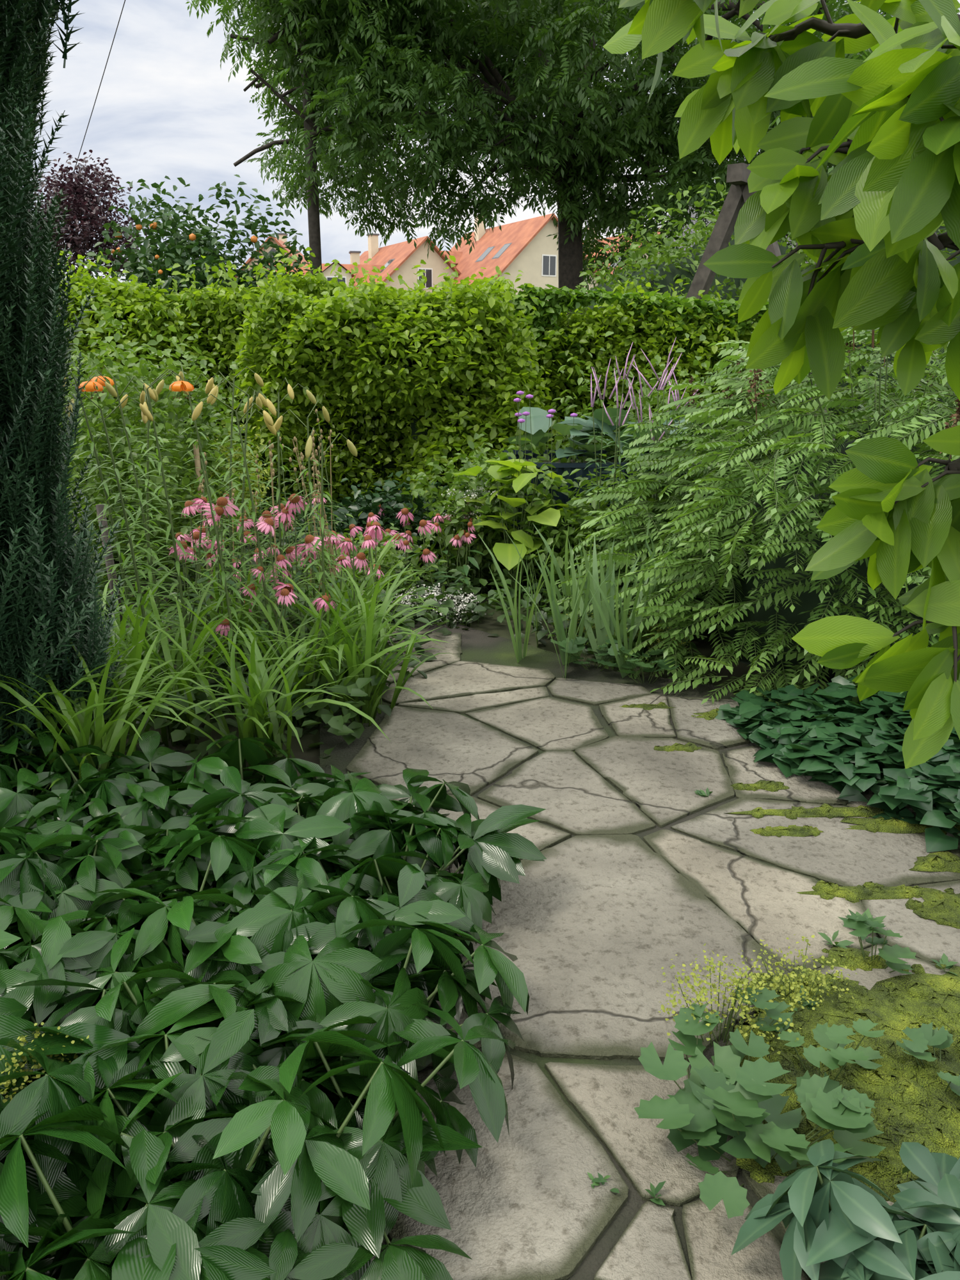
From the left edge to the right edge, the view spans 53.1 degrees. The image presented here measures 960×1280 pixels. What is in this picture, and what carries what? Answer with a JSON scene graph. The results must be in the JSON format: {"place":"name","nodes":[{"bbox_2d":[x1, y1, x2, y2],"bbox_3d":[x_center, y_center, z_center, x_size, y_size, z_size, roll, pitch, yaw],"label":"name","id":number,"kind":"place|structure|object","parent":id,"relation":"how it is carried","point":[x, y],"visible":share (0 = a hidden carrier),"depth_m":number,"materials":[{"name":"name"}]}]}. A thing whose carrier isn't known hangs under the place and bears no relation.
{"place":"outdoors","nodes":[
{"label":"outdoors","id":0,"kind":"place"},
{"bbox_2d":[88,524,890,892],"bbox_3d":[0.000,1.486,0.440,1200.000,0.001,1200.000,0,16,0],"label":"ground","id":1,"kind":"structure","parent":0,"point":[490,624],"depth_m":5.10,"materials":[{"name":"soil"}]},
{"bbox_2d":[0,0,126,793],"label":"yew tree","id":2,"kind":"object","parent":1,"relation":"on","point":[50,607],"visible":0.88,"depth_m":3.07,"materials":[{"name":"green plant"}]},
{"bbox_2d":[22,149,161,280],"bbox_3d":[-10.959,-9.776,26.465,4.235,6.828,3.567,0,16,0],"label":"purple plum tree","id":3,"kind":"object","parent":1,"relation":"on","point":[80,202],"visible":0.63,"depth_m":25.75,"materials":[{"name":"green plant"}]},
{"bbox_2d":[95,439,215,645],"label":"garden stakes","id":4,"kind":"object","parent":1,"relation":"on","point":[99,508],"visible":0.17,"depth_m":4.79,"materials":[{"name":"wood"}]},
{"bbox_2d":[67,174,316,312],"bbox_3d":[-4.296,-3.507,11.124,4.909,3.506,2.708,0,16,0],"label":"firethorn shrub","id":5,"kind":"object","parent":1,"relation":"on","point":[174,248],"visible":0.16,"depth_m":10.47,"materials":[{"name":"green plant"}]},
{"bbox_2d":[68,0,321,277],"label":"utility cable poles","id":6,"kind":"object","parent":1,"relation":"on","point":[313,221],"visible":0.29,"depth_m":18.37,"materials":[{"name":"grey metal"}]},
{"bbox_2d":[62,364,358,718],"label":"lilies","id":7,"kind":"object","parent":1,"relation":"on","point":[180,384],"visible":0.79,"depth_m":4.22,"materials":[{"name":"green plant"}]},
{"bbox_2d":[0,530,455,792],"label":"daylily plants","id":8,"kind":"object","parent":1,"relation":"on","point":[357,649],"visible":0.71,"depth_m":3.86,"materials":[{"name":"green plant"}]},
{"bbox_2d":[197,408,344,673],"bbox_3d":[-1.073,-0.554,5.071,0.788,1.284,1.435,-3,17,-12],"label":"flowering plant","id":9,"kind":"object","parent":1,"relation":"on","point":[303,468],"visible":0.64,"depth_m":4.90,"materials":[{"name":"green plant"}]},
{"bbox_2d":[234,232,309,286],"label":"house","id":10,"kind":"structure","parent":1,"relation":"on","point":[280,241],"depth_m":63.70,"materials":[{"name":"tile"}]},
{"bbox_2d":[0,725,546,1279],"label":"ground cover plants","id":11,"kind":"object","parent":1,"relation":"on","point":[244,981],"visible":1,"depth_m":2.00,"materials":[{"name":"green plant"}]},
{"bbox_2d":[258,250,384,288],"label":"house","id":12,"kind":"structure","parent":1,"relation":"on","point":[354,256],"depth_m":61.91,"materials":[{"name":"tile"}]},
{"bbox_2d":[160,492,494,718],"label":"coneflowers","id":13,"kind":"object","parent":1,"relation":"on","point":[266,523],"visible":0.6,"depth_m":4.70,"materials":[{"name":"pink plant"}]},
{"bbox_2d":[359,232,462,292],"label":"house","id":14,"kind":"structure","parent":1,"relation":"on","point":[404,257],"depth_m":62.21,"materials":[{"name":"tile"}]},
{"bbox_2d":[58,266,771,615],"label":"border shrubs","id":15,"kind":"object","parent":1,"relation":"on","point":[429,507],"visible":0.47,"depth_m":5.99,"materials":[{"name":"green plant"}]},
{"bbox_2d":[71,495,761,772],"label":"groundcover plants","id":16,"kind":"object","parent":1,"relation":"on","point":[349,733],"visible":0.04,"depth_m":5.09,"materials":[{"name":"green plant"}]},
{"bbox_2d":[51,247,799,526],"bbox_3d":[-1.647,-2.124,8.382,9.309,2.584,2.486,0,16,0],"label":"hornbeam hedge","id":17,"kind":"object","parent":1,"relation":"on","point":[308,312],"visible":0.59,"depth_m":7.66,"materials":[{"name":"green plant"}]},
{"bbox_2d":[508,282,768,397],"bbox_3d":[1.440,-2.611,8.469,2.432,1.008,0.331,0,16,0],"label":"hedge","id":18,"kind":"object","parent":17,"relation":"on","point":[558,299],"visible":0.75,"depth_m":8.38,"materials":[{"name":"green plant"}]},
{"bbox_2d":[377,461,497,629],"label":"white flowers","id":19,"kind":"object","parent":1,"relation":"on","point":[462,616],"visible":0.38,"depth_m":5.84,"materials":[{"name":"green plant"}]},
{"bbox_2d":[0,609,959,1218],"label":"ladys mantle plants","id":20,"kind":"object","parent":1,"relation":"on","point":[708,1108],"visible":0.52,"depth_m":1.97,"materials":[{"name":"green plant"}]},
{"bbox_2d":[449,213,598,300],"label":"house","id":21,"kind":"structure","parent":1,"relation":"on","point":[528,248],"depth_m":59.58,"materials":[{"name":"tile"}]},
{"bbox_2d":[185,0,959,334],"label":"ash tree","id":22,"kind":"object","parent":1,"relation":"on","point":[377,73],"visible":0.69,"depth_m":16.92,"materials":[{"name":"green plant"}]},
{"bbox_2d":[449,407,753,604],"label":"bigleaf plants","id":23,"kind":"object","parent":1,"relation":"on","point":[507,555],"visible":0.73,"depth_m":6.13,"materials":[{"name":"green plant"}]},
{"bbox_2d":[504,337,705,599],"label":"purple flower spikes","id":24,"kind":"object","parent":1,"relation":"on","point":[549,416],"visible":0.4,"depth_m":5.83,"materials":[{"name":"purple plant"}]},
{"bbox_2d":[478,515,734,680],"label":"iris plants","id":25,"kind":"object","parent":1,"relation":"on","point":[607,616],"visible":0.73,"depth_m":4.93,"materials":[{"name":"green plant"}]},
{"bbox_2d":[502,449,739,590],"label":"shrubs","id":26,"kind":"object","parent":1,"relation":"on","point":[562,468],"visible":0.09,"depth_m":6.42,"materials":[{"name":"green plant"}]},
{"bbox_2d":[583,225,663,274],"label":"house","id":27,"kind":"structure","parent":1,"relation":"on","point":[611,238],"depth_m":67.91,"materials":[{"name":"tile"}]},
{"bbox_2d":[295,617,959,1279],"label":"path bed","id":28,"kind":"object","parent":1,"relation":"on","point":[479,646],"visible":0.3,"depth_m":3.94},
{"bbox_2d":[620,702,959,1203],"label":"moss cushions","id":29,"kind":"object","parent":28,"relation":"on","point":[908,1106],"visible":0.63,"depth_m":2.28,"materials":[{"name":"green plant"}]},
{"bbox_2d":[308,624,959,1279],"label":"path paving","id":30,"kind":"structure","parent":1,"relation":"on","point":[602,916],"depth_m":2.69,"materials":[{"name":"stone"}]},
{"bbox_2d":[586,787,958,1205],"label":"weed plants","id":31,"kind":"object","parent":30,"relation":"on","point":[596,1181],"visible":0.62,"depth_m":2.48,"materials":[{"name":"green plant"}]},
{"bbox_2d":[542,326,959,716],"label":"leafy shrub","id":32,"kind":"object","parent":1,"relation":"on","point":[772,599],"visible":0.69,"depth_m":4.63,"materials":[{"name":"green plant"}]},
{"bbox_2d":[688,326,959,458],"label":"sorbaria panicles","id":33,"kind":"object","parent":32,"relation":"on","point":[755,378],"visible":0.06,"depth_m":4.58,"materials":[{"name":"plant"}]},
{"bbox_2d":[685,162,835,443],"bbox_3d":[3.315,-2.969,10.031,2.620,3.144,3.700,13,21,36],"label":"timber swing frame","id":34,"kind":"object","parent":1,"relation":"on","point":[738,195],"visible":0.09,"depth_m":8.53,"materials":[{"name":"brown wood"}]},
{"bbox_2d":[563,171,959,443],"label":"shrubs","id":35,"kind":"object","parent":1,"relation":"on","point":[667,269],"visible":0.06,"depth_m":11.52,"materials":[{"name":"green plant"}]},
{"bbox_2d":[602,0,959,768],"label":"magnolia tree","id":36,"kind":"object","parent":1,"relation":"on","point":[872,212],"visible":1,"depth_m":1.87,"materials":[{"name":"green plant"}]},
{"bbox_2d":[714,675,959,852],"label":"ivy groundcover","id":37,"kind":"object","parent":1,"relation":"on","point":[807,731],"visible":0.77,"depth_m":3.62,"materials":[{"name":"green plant"}]},
{"bbox_2d":[730,1138,959,1279],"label":"hellebore plants","id":38,"kind":"object","parent":1,"relation":"on","point":[842,1221],"visible":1,"depth_m":1.56,"materials":[{"name":"green plant"}]},
{"bbox_2d":[21,0,959,286],"label":"sky","id":39,"kind":"structure","parent":0,"point":[165,104],"materials":[{"name":"white"}]},
{"bbox_2d":[665,205,808,263],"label":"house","id":40,"kind":"structure","parent":0,"point":[693,216],"depth_m":34.12,"materials":[{"name":"beige"}]}
]}

